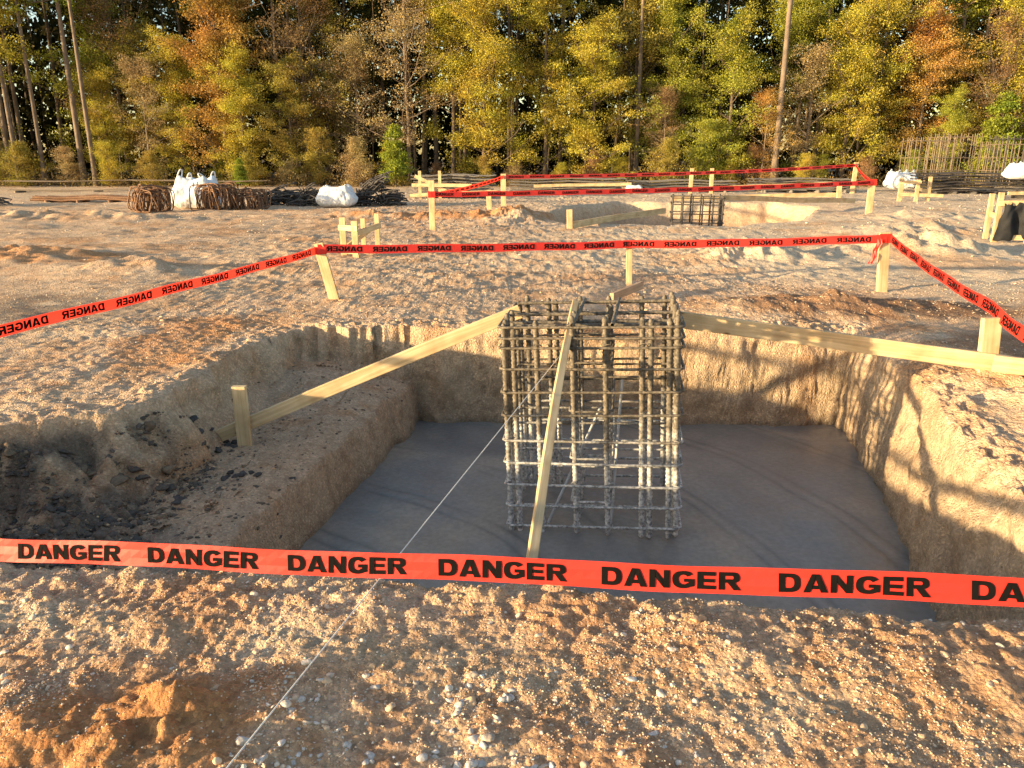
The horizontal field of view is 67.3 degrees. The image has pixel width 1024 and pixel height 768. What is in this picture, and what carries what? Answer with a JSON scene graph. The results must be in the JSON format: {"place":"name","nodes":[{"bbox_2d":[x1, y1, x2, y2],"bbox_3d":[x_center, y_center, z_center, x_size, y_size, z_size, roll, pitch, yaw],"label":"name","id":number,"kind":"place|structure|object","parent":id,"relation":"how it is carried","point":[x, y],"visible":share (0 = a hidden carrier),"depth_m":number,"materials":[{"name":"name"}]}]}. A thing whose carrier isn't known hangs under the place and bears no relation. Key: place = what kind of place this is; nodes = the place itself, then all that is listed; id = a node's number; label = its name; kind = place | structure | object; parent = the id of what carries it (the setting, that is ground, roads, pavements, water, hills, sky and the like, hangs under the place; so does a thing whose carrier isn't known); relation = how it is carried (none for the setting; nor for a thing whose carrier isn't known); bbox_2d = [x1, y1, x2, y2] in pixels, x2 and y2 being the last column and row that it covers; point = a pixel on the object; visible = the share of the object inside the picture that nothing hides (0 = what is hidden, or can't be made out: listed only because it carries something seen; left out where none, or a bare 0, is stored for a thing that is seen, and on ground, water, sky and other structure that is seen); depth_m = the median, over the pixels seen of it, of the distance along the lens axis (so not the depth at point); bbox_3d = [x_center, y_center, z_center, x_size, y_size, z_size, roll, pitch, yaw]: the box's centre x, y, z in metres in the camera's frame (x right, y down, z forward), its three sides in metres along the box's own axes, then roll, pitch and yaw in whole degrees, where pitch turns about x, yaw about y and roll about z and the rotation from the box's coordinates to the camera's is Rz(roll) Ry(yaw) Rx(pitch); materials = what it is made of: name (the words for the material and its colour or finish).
{"place":"outdoors","nodes":[
{"label":"outdoors","id":0,"kind":"place"},
{"bbox_2d":[2,0,1010,159],"label":"sky","id":1,"kind":"structure","parent":0,"point":[419,151],"materials":[{"name":"white"}]},
{"bbox_2d":[0,160,1023,767],"bbox_3d":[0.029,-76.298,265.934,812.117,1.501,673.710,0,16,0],"label":"ground","id":2,"kind":"structure","parent":0,"point":[942,460],"depth_m":5.15,"materials":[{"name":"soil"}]},
{"bbox_2d":[0,0,58,185],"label":"broadleaf tree","id":3,"kind":"object","parent":2,"relation":"on","point":[6,22],"visible":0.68,"depth_m":43.91,"materials":[{"name":"green plant"}]},
{"bbox_2d":[0,140,60,185],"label":"shrub","id":4,"kind":"object","parent":2,"relation":"on","point":[22,149],"visible":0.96,"depth_m":44.41,"materials":[{"name":"green plant"}]},
{"bbox_2d":[14,0,76,185],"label":"pine tree","id":5,"kind":"object","parent":2,"relation":"on","point":[35,119],"visible":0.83,"depth_m":43.99,"materials":[{"name":"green plant"}]},
{"bbox_2d":[51,145,85,185],"bbox_3d":[-25.854,-12.602,44.444,1.979,2.570,2.204,2,17,8],"label":"shrub","id":6,"kind":"object","parent":2,"relation":"on","point":[66,158],"visible":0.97,"depth_m":44.44,"materials":[{"name":"brown plant"}]},
{"bbox_2d":[55,0,88,185],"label":"pine tree","id":7,"kind":"object","parent":2,"relation":"on","point":[81,160],"visible":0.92,"depth_m":44.67,"materials":[{"name":"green plant"}]},
{"bbox_2d":[52,0,99,185],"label":"pine tree","id":8,"kind":"object","parent":2,"relation":"on","point":[85,113],"visible":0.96,"depth_m":43.53,"materials":[{"name":"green plant"}]},
{"bbox_2d":[2,0,155,183],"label":"broadleaf tree","id":9,"kind":"object","parent":2,"relation":"on","point":[84,58],"visible":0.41,"depth_m":46.14,"materials":[{"name":"green plant"}]},
{"bbox_2d":[30,194,164,202],"bbox_3d":[-15.449,-6.882,28.726,4.965,0.392,0.800,0,16,0],"label":"rebar stack","id":10,"kind":"object","parent":2,"relation":"on","point":[93,197],"visible":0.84,"depth_m":28.48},
{"bbox_2d":[65,61,139,184],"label":"broadleaf tree","id":11,"kind":"object","parent":2,"relation":"on","point":[99,81],"visible":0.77,"depth_m":45.57,"materials":[{"name":"green plant"}]},
{"bbox_2d":[82,139,126,186],"bbox_3d":[-23.072,-12.559,43.851,2.267,2.848,2.035,12,20,34],"label":"shrub","id":12,"kind":"object","parent":2,"relation":"on","point":[104,155],"visible":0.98,"depth_m":43.85,"materials":[{"name":"yellow plant"}]},
{"bbox_2d":[40,0,178,183],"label":"broadleaf tree","id":13,"kind":"object","parent":2,"relation":"on","point":[102,6],"visible":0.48,"depth_m":45.57,"materials":[{"name":"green plant"}]},
{"bbox_2d":[91,51,192,182],"bbox_3d":[-21.179,-15.472,45.117,5.485,7.841,5.009,5,17,17],"label":"broadleaf tree","id":14,"kind":"object","parent":2,"relation":"on","point":[138,68],"visible":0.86,"depth_m":44.42,"materials":[{"name":"brown plant"}]},
{"bbox_2d":[87,10,200,178],"bbox_3d":[-22.229,-17.259,46.868,5.855,10.434,5.853,-9,19,-27],"label":"broadleaf tree","id":15,"kind":"object","parent":2,"relation":"on","point":[137,38],"visible":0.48,"depth_m":45.91,"materials":[{"name":"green plant"}]},
{"bbox_2d":[127,184,174,212],"bbox_3d":[-11.018,-5.676,23.398,1.308,0.817,1.366,0,16,0],"label":"rebar bundle","id":16,"kind":"object","parent":2,"relation":"on","point":[140,193],"visible":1,"depth_m":23.16,"materials":[{"name":"metal"}]},
{"bbox_2d":[0,411,307,574],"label":"rubble","id":17,"kind":"object","parent":2,"relation":"on","point":[117,480],"visible":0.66,"depth_m":4.72,"materials":[{"name":"stone"}]},
{"bbox_2d":[135,24,218,176],"bbox_3d":[-19.674,-16.242,45.619,4.888,9.068,5.470,0,16,0],"label":"broadleaf tree","id":18,"kind":"object","parent":2,"relation":"on","point":[177,99],"visible":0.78,"depth_m":45.08,"materials":[{"name":"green plant"}]},
{"bbox_2d":[171,169,223,208],"bbox_3d":[-10.312,-6.390,25.122,1.487,1.249,1.350,0,16,0],"label":"bulk bag","id":19,"kind":"object","parent":2,"relation":"on","point":[181,186],"visible":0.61,"depth_m":24.60,"materials":[{"name":"fabric"}]},
{"bbox_2d":[143,0,275,180],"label":"broadleaf tree","id":20,"kind":"object","parent":2,"relation":"on","point":[186,21],"visible":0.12,"depth_m":49.48,"materials":[{"name":"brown plant"}]},
{"bbox_2d":[151,0,278,185],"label":"broadleaf tree","id":21,"kind":"object","parent":2,"relation":"on","point":[211,49],"visible":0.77,"depth_m":43.95,"materials":[{"name":"orange plant"}]},
{"bbox_2d":[189,181,240,210],"bbox_3d":[-9.288,-5.916,24.165,1.461,0.874,1.407,0,16,0],"label":"rebar bundle","id":22,"kind":"object","parent":2,"relation":"on","point":[209,197],"visible":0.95,"depth_m":23.91,"materials":[{"name":"metal"}]},
{"bbox_2d":[194,40,273,179],"bbox_3d":[-15.852,-15.386,44.325,4.806,8.132,4.808,16,22,42],"label":"broadleaf tree","id":23,"kind":"object","parent":2,"relation":"on","point":[243,138],"visible":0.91,"depth_m":43.74,"materials":[{"name":"yellow plant"}]},
{"bbox_2d":[231,385,252,445],"bbox_3d":[-2.020,0.359,5.787,0.100,0.717,0.046,0,16,0],"label":"wooden stake","id":24,"kind":"object","parent":2,"relation":"on","point":[241,414],"visible":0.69,"depth_m":5.73,"materials":[{"name":"brown wood"}]},
{"bbox_2d":[228,186,270,209],"bbox_3d":[-8.445,-5.944,24.523,1.273,0.710,1.345,-14,22,-40],"label":"rebar bundle","id":25,"kind":"object","parent":2,"relation":"on","point":[249,193],"visible":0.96,"depth_m":24.29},
{"bbox_2d":[207,0,361,181],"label":"broadleaf tree","id":26,"kind":"object","parent":2,"relation":"on","point":[261,14],"visible":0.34,"depth_m":50.10,"materials":[{"name":"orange plant"}]},
{"bbox_2d":[248,47,327,184],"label":"broadleaf tree","id":27,"kind":"object","parent":2,"relation":"on","point":[287,144],"visible":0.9,"depth_m":44.49,"materials":[{"name":"green plant"}]},
{"bbox_2d":[233,0,354,184],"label":"broadleaf tree","id":28,"kind":"object","parent":2,"relation":"on","point":[299,34],"visible":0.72,"depth_m":45.21,"materials":[{"name":"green plant"}]},
{"bbox_2d":[295,125,341,185],"bbox_3d":[-11.245,-13.303,44.998,2.990,3.742,2.684,1,16,2],"label":"shrub","id":29,"kind":"object","parent":2,"relation":"on","point":[319,179],"visible":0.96,"depth_m":44.94,"materials":[{"name":"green plant"}]},
{"bbox_2d":[263,0,379,182],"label":"broadleaf tree","id":30,"kind":"object","parent":2,"relation":"on","point":[328,125],"visible":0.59,"depth_m":46.45,"materials":[{"name":"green plant"}]},
{"bbox_2d":[313,242,339,299],"bbox_3d":[-2.116,-1.179,8.909,0.115,0.913,0.040,-13,14,3],"label":"wooden stake","id":31,"kind":"object","parent":2,"relation":"on","point":[327,276],"visible":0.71,"depth_m":8.87,"materials":[{"name":"brown wood"}]},
{"bbox_2d":[0,247,326,337],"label":"danger tape","id":32,"kind":"object","parent":31,"relation":"attached to","point":[22,325],"visible":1,"depth_m":6.17,"materials":[{"name":"red plastic"}]},
{"bbox_2d":[315,184,357,206],"bbox_3d":[-5.854,-6.303,25.665,1.325,0.753,1.185,0,16,0],"label":"bulk bag","id":33,"kind":"object","parent":2,"relation":"on","point":[339,196],"visible":1,"depth_m":25.20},
{"bbox_2d":[289,27,408,183],"bbox_3d":[-9.421,-16.433,46.093,5.949,9.279,6.514,3,17,11],"label":"broadleaf tree","id":34,"kind":"object","parent":2,"relation":"on","point":[351,44],"visible":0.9,"depth_m":45.16,"materials":[{"name":"brown plant"}]},
{"bbox_2d":[329,133,378,186],"bbox_3d":[-8.903,-12.643,43.805,2.583,3.186,3.433,-1,16,-3],"label":"shrub","id":35,"kind":"object","parent":2,"relation":"on","point":[353,146],"visible":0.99,"depth_m":43.71,"materials":[{"name":"brown plant"}]},
{"bbox_2d":[338,213,380,257],"bbox_3d":[-2.637,-2.455,13.188,0.630,0.900,0.850,8,18,25],"label":"batter board","id":36,"kind":"object","parent":2,"relation":"on","point":[363,232],"visible":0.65,"depth_m":12.96,"materials":[{"name":"brown wood"}]},
{"bbox_2d":[215,305,522,441],"bbox_3d":[-1.121,-0.060,5.768,2.554,0.108,0.058,-22,16,5],"label":"wooden board","id":37,"kind":"object","parent":2,"relation":"on","point":[378,368],"visible":0.85,"depth_m":5.75,"materials":[{"name":"brown wood"}]},
{"bbox_2d":[333,0,429,180],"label":"broadleaf tree","id":38,"kind":"object","parent":2,"relation":"on","point":[377,14],"visible":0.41,"depth_m":49.39,"materials":[{"name":"green plant"}]},
{"bbox_2d":[355,171,408,205],"bbox_3d":[-4.685,-6.754,26.559,2.249,1.161,1.291,0,16,0],"label":"rebar bundle","id":39,"kind":"object","parent":2,"relation":"on","point":[365,193],"visible":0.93,"depth_m":26.36,"materials":[{"name":"metal"}]},
{"bbox_2d":[376,123,414,186],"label":"pine tree","id":40,"kind":"object","parent":2,"relation":"on","point":[393,147],"visible":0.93,"depth_m":43.02,"materials":[{"name":"green plant"}]},
{"bbox_2d":[335,0,463,185],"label":"broadleaf tree","id":41,"kind":"object","parent":2,"relation":"on","point":[400,27],"visible":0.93,"depth_m":44.08,"materials":[{"name":"brown plant"}]},
{"bbox_2d":[428,180,435,229],"bbox_3d":[-1.829,-3.960,17.598,0.131,1.360,0.052,0,16,0],"label":"wooden stake","id":42,"kind":"object","parent":2,"relation":"on","point":[431,207],"visible":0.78,"depth_m":17.56,"materials":[{"name":"yellow wood"}]},
{"bbox_2d":[428,179,876,197],"bbox_3d":[4.063,-4.944,19.346,12.595,0.305,0.139,-5,17,-18],"label":"danger tape","id":43,"kind":"object","parent":42,"relation":"attached to","point":[869,182],"visible":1,"depth_m":19.07,"materials":[{"name":"red plastic"}]},
{"bbox_2d":[410,173,496,198],"bbox_3d":[-2.377,-8.202,31.986,3.546,1.073,1.500,0,16,0],"label":"rebar stack","id":44,"kind":"object","parent":2,"relation":"on","point":[465,178],"visible":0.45,"depth_m":31.45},
{"bbox_2d":[409,0,500,182],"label":"broadleaf tree","id":45,"kind":"object","parent":2,"relation":"on","point":[442,17],"visible":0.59,"depth_m":45.48,"materials":[{"name":"yellow plant"}]},
{"bbox_2d":[429,0,553,177],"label":"broadleaf tree","id":46,"kind":"object","parent":2,"relation":"on","point":[491,56],"visible":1,"depth_m":43.44,"materials":[{"name":"yellow plant"}]},
{"bbox_2d":[454,0,564,174],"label":"broadleaf tree","id":47,"kind":"object","parent":2,"relation":"on","point":[519,38],"visible":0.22,"depth_m":49.62,"materials":[{"name":"green plant"}]},
{"bbox_2d":[0,156,1020,187],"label":"undergrowth","id":48,"kind":"object","parent":2,"relation":"on","point":[275,182],"visible":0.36,"depth_m":44.58,"materials":[{"name":"plant"}]},
{"bbox_2d":[0,0,1023,183],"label":"forest","id":49,"kind":"object","parent":2,"relation":"on","point":[36,27],"depth_m":56.74,"materials":[{"name":"plant"}]},
{"bbox_2d":[526,300,578,557],"bbox_3d":[0.235,0.216,4.327,0.067,0.101,2.750,14,36,0],"label":"wooden board","id":50,"kind":"object","parent":2,"relation":"on","point":[538,514],"visible":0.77,"depth_m":4.05,"materials":[{"name":"brown wood"}]},
{"bbox_2d":[495,0,622,180],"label":"broadleaf tree","id":51,"kind":"object","parent":2,"relation":"on","point":[555,73],"visible":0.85,"depth_m":44.71,"materials":[{"name":"yellow plant"}]},
{"bbox_2d":[509,178,626,190],"bbox_3d":[2.628,-9.360,36.336,5.540,0.820,1.500,0,16,0],"label":"rebar stack","id":52,"kind":"object","parent":2,"relation":"on","point":[548,181],"visible":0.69,"depth_m":35.82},
{"bbox_2d":[535,4,651,179],"bbox_3d":[4.651,-16.452,44.485,5.853,10.155,5.855,-10,19,-31],"label":"broadleaf tree","id":53,"kind":"object","parent":2,"relation":"on","point":[586,52],"visible":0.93,"depth_m":44.10,"materials":[{"name":"yellow plant"}]},
{"bbox_2d":[550,0,666,173],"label":"broadleaf tree","id":54,"kind":"object","parent":2,"relation":"on","point":[608,138],"visible":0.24,"depth_m":51.74,"materials":[{"name":"green plant"}]},
{"bbox_2d":[300,420,936,621],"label":"concrete floor","id":55,"kind":"structure","parent":2,"relation":"on","point":[793,497],"depth_m":5.79,"materials":[{"name":"concrete"}]},
{"bbox_2d":[497,292,685,538],"bbox_3d":[0.599,0.207,5.626,1.230,1.618,0.964,0,16,8],"label":"rebar cage","id":56,"kind":"object","parent":55,"relation":"on","point":[512,337],"visible":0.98,"depth_m":5.29,"materials":[{"name":"metal"}]},
{"bbox_2d":[572,208,665,227],"bbox_3d":[2.800,-4.237,19.497,0.083,0.170,4.254,14,23,39],"label":"wooden board","id":57,"kind":"object","parent":2,"relation":"on","point":[599,220],"visible":1,"depth_m":19.28,"materials":[{"name":"brown wood"}]},
{"bbox_2d":[571,0,705,182],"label":"broadleaf tree","id":58,"kind":"object","parent":2,"relation":"on","point":[651,49],"visible":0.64,"depth_m":46.69,"materials":[{"name":"green plant"}]},
{"bbox_2d":[632,0,644,184],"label":"pine tree","id":59,"kind":"object","parent":2,"relation":"on","point":[636,153],"visible":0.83,"depth_m":45.85,"materials":[{"name":"brown plant"}]},
{"bbox_2d":[597,0,727,168],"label":"broadleaf tree","id":60,"kind":"object","parent":2,"relation":"on","point":[670,17],"visible":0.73,"depth_m":45.29,"materials":[{"name":"yellow plant"}]},
{"bbox_2d":[629,82,701,179],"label":"broadleaf tree","id":61,"kind":"object","parent":2,"relation":"on","point":[670,94],"visible":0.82,"depth_m":44.88,"materials":[{"name":"green plant"}]},
{"bbox_2d":[640,137,701,185],"bbox_3d":[8.989,-12.544,43.645,3.501,3.113,2.634,-3,17,-11],"label":"shrub","id":62,"kind":"object","parent":2,"relation":"on","point":[669,146],"visible":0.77,"depth_m":43.44,"materials":[{"name":"yellow plant"}]},
{"bbox_2d":[609,0,743,181],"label":"broadleaf tree","id":63,"kind":"object","parent":2,"relation":"on","point":[686,6],"visible":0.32,"depth_m":48.62,"materials":[{"name":"green plant"}]},
{"bbox_2d":[626,179,738,192],"bbox_3d":[8.280,-9.595,37.309,5.405,0.672,1.500,0,16,0],"label":"rebar stack","id":64,"kind":"object","parent":2,"relation":"on","point":[666,183],"visible":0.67,"depth_m":36.77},
{"bbox_2d":[669,193,725,225],"bbox_3d":[5.260,-4.607,22.020,1.474,1.610,1.224,3,17,10],"label":"rebar cage","id":65,"kind":"object","parent":2,"relation":"on","point":[720,211],"visible":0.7,"depth_m":21.50,"materials":[{"name":"metal"}]},
{"bbox_2d":[722,195,855,202],"bbox_3d":[8.699,-5.686,23.711,6.552,0.181,0.099,-8,18,-34],"label":"wooden board","id":66,"kind":"object","parent":65,"relation":"attached to","point":[782,199],"visible":0.98,"depth_m":23.52,"materials":[{"name":"brown wood"}]},
{"bbox_2d":[680,115,733,184],"bbox_3d":[11.206,-13.483,44.693,3.076,4.286,3.426,2,16,6],"label":"shrub","id":67,"kind":"object","parent":2,"relation":"on","point":[702,154],"visible":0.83,"depth_m":44.17,"materials":[{"name":"green plant"}]},
{"bbox_2d":[675,0,779,185],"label":"broadleaf tree","id":68,"kind":"object","parent":2,"relation":"on","point":[738,84],"visible":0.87,"depth_m":44.15,"materials":[{"name":"green plant"}]},
{"bbox_2d":[689,0,796,179],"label":"broadleaf tree","id":69,"kind":"object","parent":2,"relation":"on","point":[738,101],"visible":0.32,"depth_m":49.81,"materials":[{"name":"green plant"}]},
{"bbox_2d":[737,82,801,180],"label":"broadleaf tree","id":70,"kind":"object","parent":2,"relation":"on","point":[770,97],"visible":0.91,"depth_m":43.91,"materials":[{"name":"orange plant"}]},
{"bbox_2d":[770,0,792,183],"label":"pine tree","id":71,"kind":"object","parent":2,"relation":"on","point":[775,162],"visible":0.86,"depth_m":43.14,"materials":[{"name":"brown plant"}]},
{"bbox_2d":[745,177,858,192],"bbox_3d":[13.917,-9.552,37.009,5.312,0.769,1.500,0,16,0],"label":"rebar stack","id":72,"kind":"object","parent":2,"relation":"on","point":[787,181],"visible":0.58,"depth_m":36.49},
{"bbox_2d":[760,39,849,175],"bbox_3d":[17.166,-15.688,44.926,5.009,8.434,5.485,6,17,20],"label":"broadleaf tree","id":73,"kind":"object","parent":2,"relation":"on","point":[816,58],"visible":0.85,"depth_m":44.26,"materials":[{"name":"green plant"}]},
{"bbox_2d":[758,0,885,182],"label":"broadleaf tree","id":74,"kind":"object","parent":2,"relation":"on","point":[806,22],"visible":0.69,"depth_m":45.74,"materials":[{"name":"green plant"}]},
{"bbox_2d":[850,162,858,193],"bbox_3d":[15.913,-9.467,35.783,0.201,1.644,0.053,2,16,0],"label":"wooden stake","id":75,"kind":"object","parent":2,"relation":"on","point":[854,177],"visible":0.73,"depth_m":35.71,"materials":[{"name":"brown wood"}]},
{"bbox_2d":[506,164,854,178],"bbox_3d":[7.811,-8.441,30.352,19.580,0.412,0.034,-11,20,-33],"label":"danger tape","id":76,"kind":"object","parent":75,"relation":"attached to","point":[657,174],"visible":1,"depth_m":29.11,"materials":[{"name":"red plastic"}]},
{"bbox_2d":[803,0,922,180],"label":"broadleaf tree","id":77,"kind":"object","parent":2,"relation":"on","point":[856,63],"visible":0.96,"depth_m":44.06,"materials":[{"name":"yellow plant"}]},
{"bbox_2d":[816,0,931,180],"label":"broadleaf tree","id":78,"kind":"object","parent":2,"relation":"on","point":[863,143],"visible":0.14,"depth_m":50.80,"materials":[{"name":"green plant"}]},
{"bbox_2d":[822,0,942,176],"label":"broadleaf tree","id":79,"kind":"object","parent":2,"relation":"on","point":[902,8],"visible":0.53,"depth_m":45.13,"materials":[{"name":"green plant"}]},
{"bbox_2d":[876,232,890,291],"bbox_3d":[4.580,-1.374,9.499,0.125,0.991,0.051,-5,16,-1],"label":"wooden stake","id":80,"kind":"object","parent":2,"relation":"on","point":[882,267],"visible":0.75,"depth_m":9.46,"materials":[{"name":"brown wood"}]},
{"bbox_2d":[318,233,890,263],"bbox_3d":[1.175,-1.653,9.393,6.874,0.367,0.663,-1,16,-5],"label":"danger tape","id":81,"kind":"object","parent":80,"relation":"attached to","point":[879,240],"visible":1,"depth_m":9.42,"materials":[{"name":"red plastic"}]},
{"bbox_2d":[858,0,988,168],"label":"broadleaf tree","id":82,"kind":"object","parent":2,"relation":"on","point":[937,47],"visible":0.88,"depth_m":44.51,"materials":[{"name":"orange plant"}]},
{"bbox_2d":[899,136,955,183],"bbox_3d":[20.609,-11.076,38.272,1.807,2.345,1.707,-1,16,-3],"label":"rebar cage","id":83,"kind":"object","parent":2,"relation":"on","point":[934,141],"visible":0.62,"depth_m":37.76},
{"bbox_2d":[914,83,977,176],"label":"broadleaf tree","id":84,"kind":"object","parent":2,"relation":"on","point":[954,117],"visible":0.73,"depth_m":44.13,"materials":[{"name":"green plant"}]},
{"bbox_2d":[924,133,982,185],"bbox_3d":[22.450,-11.437,39.164,1.807,2.556,1.707,0,16,0],"label":"rebar cage","id":85,"kind":"object","parent":2,"relation":"on","point":[965,157],"visible":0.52,"depth_m":38.74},
{"bbox_2d":[907,171,1010,193],"bbox_3d":[20.574,-9.216,35.336,4.250,1.065,1.500,0,16,0],"label":"rebar stack","id":86,"kind":"object","parent":2,"relation":"on","point":[949,186],"visible":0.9,"depth_m":34.89,"materials":[{"name":"metal"}]},
{"bbox_2d":[915,20,1005,172],"bbox_3d":[27.297,-17.007,46.999,5.855,9.860,5.853,-13,21,-38],"label":"broadleaf tree","id":87,"kind":"object","parent":2,"relation":"on","point":[950,91],"visible":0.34,"depth_m":46.07,"materials":[{"name":"green plant"}]},
{"bbox_2d":[908,0,1023,180],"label":"broadleaf tree","id":88,"kind":"object","parent":2,"relation":"on","point":[984,18],"visible":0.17,"depth_m":49.65,"materials":[{"name":"brown plant"}]},
{"bbox_2d":[941,0,999,121],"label":"pine tree","id":89,"kind":"object","parent":2,"relation":"on","point":[968,13],"visible":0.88,"depth_m":46.48,"materials":[{"name":"green plant"}]},
{"bbox_2d":[941,2,1023,152],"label":"broadleaf tree","id":90,"kind":"object","parent":2,"relation":"on","point":[1004,70],"visible":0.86,"depth_m":43.48,"materials":[{"name":"plant"}]},
{"bbox_2d":[976,317,1001,371],"bbox_3d":[3.453,-0.184,5.582,0.130,0.600,0.050,-2,14,1],"label":"wooden stake","id":91,"kind":"object","parent":2,"relation":"on","point":[990,334],"visible":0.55,"depth_m":5.52,"materials":[{"name":"brown wood"}]},
{"bbox_2d":[681,311,1013,370],"bbox_3d":[2.410,-0.320,5.703,2.426,0.136,0.056,8,17,7],"label":"wooden board","id":92,"kind":"object","parent":91,"relation":"attached to","point":[851,343],"visible":0.9,"depth_m":5.69,"materials":[{"name":"brown wood"}]},
{"bbox_2d":[890,234,1023,342],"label":"danger tape","id":93,"kind":"object","parent":91,"relation":"attached to","point":[1009,324],"visible":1,"depth_m":6.30,"materials":[{"name":"red plastic"}]},
{"bbox_2d":[955,0,1023,184],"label":"broadleaf tree","id":94,"kind":"object","parent":2,"relation":"on","point":[1018,4],"visible":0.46,"depth_m":43.60,"materials":[{"name":"yellow plant"}]},
{"bbox_2d":[961,91,1023,186],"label":"broadleaf tree","id":95,"kind":"object","parent":2,"relation":"on","point":[999,125],"visible":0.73,"depth_m":42.92,"materials":[{"name":"green plant"}]},
{"bbox_2d":[982,192,1023,242],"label":"batter board","id":96,"kind":"object","parent":2,"relation":"on","point":[996,214],"visible":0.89,"depth_m":14.83,"materials":[{"name":"brown wood"}]},
{"bbox_2d":[992,202,1023,240],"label":"cloth","id":97,"kind":"object","parent":96,"relation":"hanging from","point":[1010,223],"visible":1,"depth_m":14.69,"materials":[{"name":"fabric"}]},
{"bbox_2d":[991,355,1023,374],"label":"wooden board","id":98,"kind":"object","parent":2,"relation":"on","point":[1008,364],"visible":1,"depth_m":5.41,"materials":[{"name":"brown wood"}]},
{"label":"wooden peg","id":99,"kind":"object","parent":2,"relation":"on","visible":0},
{"bbox_2d":[226,356,559,767],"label":"string line","id":100,"kind":"object","parent":99,"relation":"attached to","point":[242,748],"visible":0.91,"depth_m":2.46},
{"bbox_3d":[-3.850,0.575,3.150,0.100,0.781,0.041,0,16,0],"label":"wooden stake","id":101,"kind":"object","parent":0,"visible":0},
{"bbox_2d":[0,539,1023,606],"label":"danger tape","id":102,"kind":"object","parent":101,"relation":"attached to","point":[954,588],"visible":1,"depth_m":2.43,"materials":[{"name":"red plastic"}]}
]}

